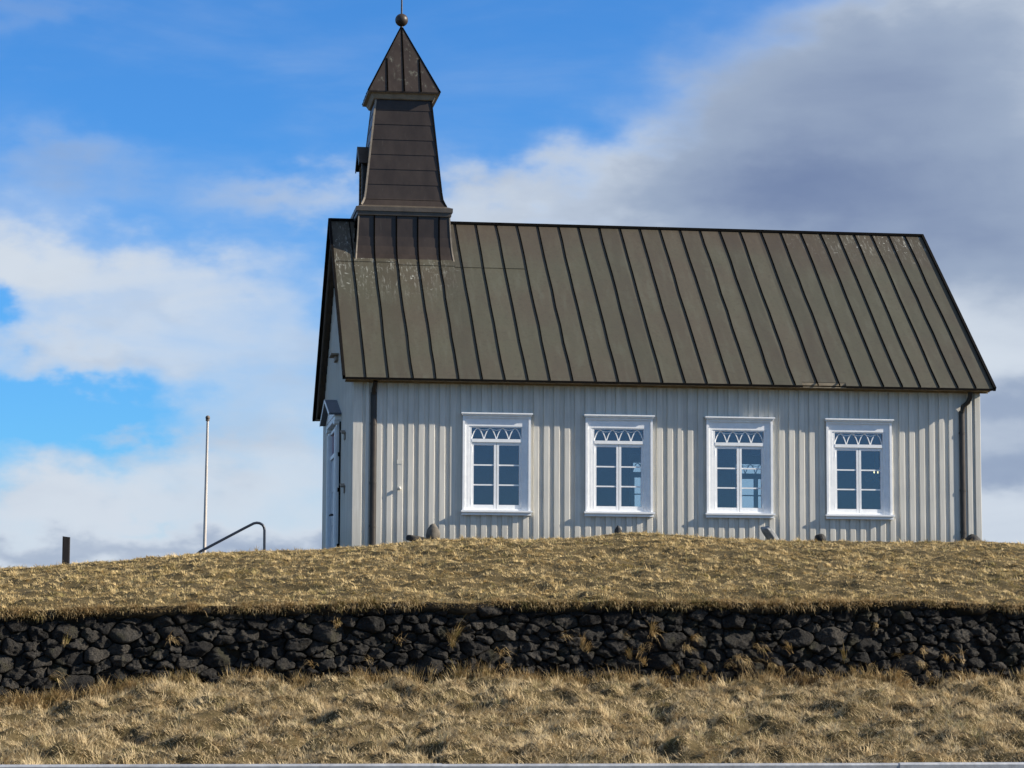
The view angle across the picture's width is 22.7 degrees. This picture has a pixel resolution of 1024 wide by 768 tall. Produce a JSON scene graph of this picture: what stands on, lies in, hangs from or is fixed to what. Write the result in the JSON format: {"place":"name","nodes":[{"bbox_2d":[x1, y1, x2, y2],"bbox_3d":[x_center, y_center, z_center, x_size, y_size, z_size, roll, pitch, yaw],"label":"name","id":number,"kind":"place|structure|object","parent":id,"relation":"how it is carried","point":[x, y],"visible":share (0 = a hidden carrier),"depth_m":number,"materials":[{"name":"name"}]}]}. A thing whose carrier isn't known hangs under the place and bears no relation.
{"place":"outdoors","nodes":[
{"label":"outdoors","id":0,"kind":"place"},
{"bbox_2d":[0,533,1023,764],"bbox_3d":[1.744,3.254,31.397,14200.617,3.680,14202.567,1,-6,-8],"label":"ground","id":1,"kind":"structure","parent":0,"point":[1003,585],"depth_m":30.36,"materials":[{"name":"beige plant"}]},
{"bbox_2d":[62,536,69,563],"bbox_3d":[-7.241,2.933,41.369,0.120,0.919,0.120,1,-6,-8],"label":"wooden post","id":2,"kind":"object","parent":1,"relation":"on","point":[65,550],"visible":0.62,"depth_m":41.34,"materials":[{"name":"brown wood"}]},
{"bbox_2d":[203,415,209,552],"bbox_3d":[-6.812,2.838,56.664,0.133,4.299,0.104,1,-6,-8],"label":"flagpole","id":3,"kind":"object","parent":1,"relation":"on","point":[207,417],"visible":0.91,"depth_m":56.70,"materials":[{"name":"white metal"}]},
{"bbox_2d":[197,521,265,553],"bbox_3d":[-4.621,2.686,41.763,1.173,0.875,0.045,1,-6,-8],"label":"handrail","id":4,"kind":"object","parent":1,"relation":"on","point":[236,532],"visible":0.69,"depth_m":41.80,"materials":[{"name":"black metal"}]},
{"bbox_2d":[406,535,425,541],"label":"rock","id":5,"kind":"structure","parent":1,"relation":"on","point":[411,537],"depth_m":41.90,"materials":[{"name":"grey stone"}]},
{"bbox_2d":[426,524,439,539],"bbox_3d":[-1.293,2.477,41.743,0.231,0.386,0.247,1,-6,-8],"label":"boulder","id":6,"kind":"object","parent":1,"relation":"on","point":[433,531],"visible":0.59,"depth_m":41.67,"materials":[{"name":"grey stone"}]},
{"bbox_2d":[0,600,1023,702],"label":"drystone wall","id":7,"kind":"structure","parent":1,"relation":"on","point":[34,653],"depth_m":30.10,"materials":[{"name":"stone"}]},
{"bbox_2d":[0,591,1023,712],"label":"wall tufts","id":8,"kind":"object","parent":7,"relation":"attached to","point":[23,702],"visible":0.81,"depth_m":30.02,"materials":[{"name":"beige plant"}]},
{"bbox_2d":[0,529,1023,611],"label":"mound grass","id":9,"kind":"structure","parent":1,"relation":"on","point":[993,554],"depth_m":34.72,"materials":[{"name":"beige plant"}]},
{"bbox_2d":[0,762,1023,767],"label":"crash barrier","id":10,"kind":"object","parent":1,"relation":"on","point":[858,765],"visible":1,"depth_m":17.08,"materials":[{"name":"metal"}]},
{"bbox_2d":[614,525,621,533],"bbox_3d":[1.753,2.434,42.076,0.132,0.208,0.119,1,-6,-8],"label":"rock","id":11,"kind":"object","parent":1,"relation":"on","point":[617,529],"visible":0.59,"depth_m":42.04,"materials":[{"name":"grey stone"}]},
{"bbox_2d":[312,0,996,549],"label":"church","id":12,"kind":"structure","parent":1,"relation":"on","point":[512,380],"depth_m":48.82,"materials":[{"name":"grey paint"}]},
{"bbox_2d":[329,459,333,547],"bbox_3d":[-3.671,2.597,51.830,0.143,2.139,0.945,1,-6,-8],"label":"door","id":13,"kind":"structure","parent":12,"relation":"in","point":[332,466],"depth_m":51.88,"materials":[{"name":"blue paint"}]},
{"bbox_2d":[460,412,532,515],"bbox_3d":[-0.292,1.495,47.557,1.345,1.909,0.225,1,-6,-8],"label":"window","id":14,"kind":"structure","parent":12,"relation":"in","point":[477,420],"depth_m":47.54,"materials":[{"name":"white paint"}]},
{"bbox_2d":[583,414,654,516],"bbox_3d":[2.005,1.537,47.876,1.345,1.909,0.225,1,-6,-8],"label":"window","id":15,"kind":"structure","parent":12,"relation":"in","point":[644,423],"depth_m":47.86,"materials":[{"name":"white paint"}]},
{"bbox_2d":[630,454,640,505],"bbox_3d":[3.132,2.409,56.470,1.281,1.767,0.172,1,-6,-8],"label":"window","id":16,"kind":"structure","parent":12,"relation":"in","point":[634,458],"depth_m":56.40,"materials":[{"name":"glass"}]},
{"bbox_2d":[704,416,774,517],"bbox_3d":[4.296,1.579,48.194,1.345,1.909,0.225,1,-6,-8],"label":"window","id":17,"kind":"structure","parent":12,"relation":"in","point":[764,425],"depth_m":48.18,"materials":[{"name":"white paint"}]},
{"bbox_2d":[733,456,760,507],"bbox_3d":[5.433,2.452,56.790,1.281,1.767,0.172,1,-6,-8],"label":"window","id":18,"kind":"structure","parent":12,"relation":"in","point":[750,460],"depth_m":56.78,"materials":[{"name":"glass"}]},
{"bbox_2d":[824,418,894,519],"bbox_3d":[6.598,1.621,48.514,1.345,1.909,0.225,1,-6,-8],"label":"window","id":19,"kind":"structure","parent":12,"relation":"in","point":[839,426],"depth_m":48.50,"materials":[{"name":"white paint"}]},
{"bbox_2d":[864,434,879,481],"bbox_3d":[7.533,1.231,52.961,0.489,1.598,0.474,1,-6,-8],"label":"chandelier","id":20,"kind":"object","parent":12,"relation":"hanging from","point":[874,478],"visible":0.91,"depth_m":52.90,"materials":[{"name":"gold metal"}]},
{"bbox_2d":[760,526,778,540],"bbox_3d":[4.482,2.643,44.062,0.094,0.452,0.296,-38,9,-21],"label":"gravestone","id":21,"kind":"object","parent":1,"relation":"on","point":[768,532],"visible":0.53,"depth_m":43.95,"materials":[{"name":"grey stone"}]},
{"bbox_2d":[815,534,825,541],"bbox_3d":[5.343,2.692,44.184,0.202,0.195,0.200,1,-6,-8],"label":"rock","id":22,"kind":"object","parent":1,"relation":"on","point":[820,537],"visible":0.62,"depth_m":44.11,"materials":[{"name":"grey stone"}]},
{"bbox_2d":[965,534,979,541],"bbox_3d":[8.715,3.064,48.250,0.372,0.450,0.334,1,-6,-8],"label":"rock","id":23,"kind":"object","parent":1,"relation":"on","point":[972,537],"visible":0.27,"depth_m":48.17,"materials":[{"name":"grey stone"}]},
{"bbox_2d":[0,0,1023,567],"label":"sky","id":24,"kind":"structure","parent":0,"point":[173,173],"materials":[{"name":"blue"}]}
]}

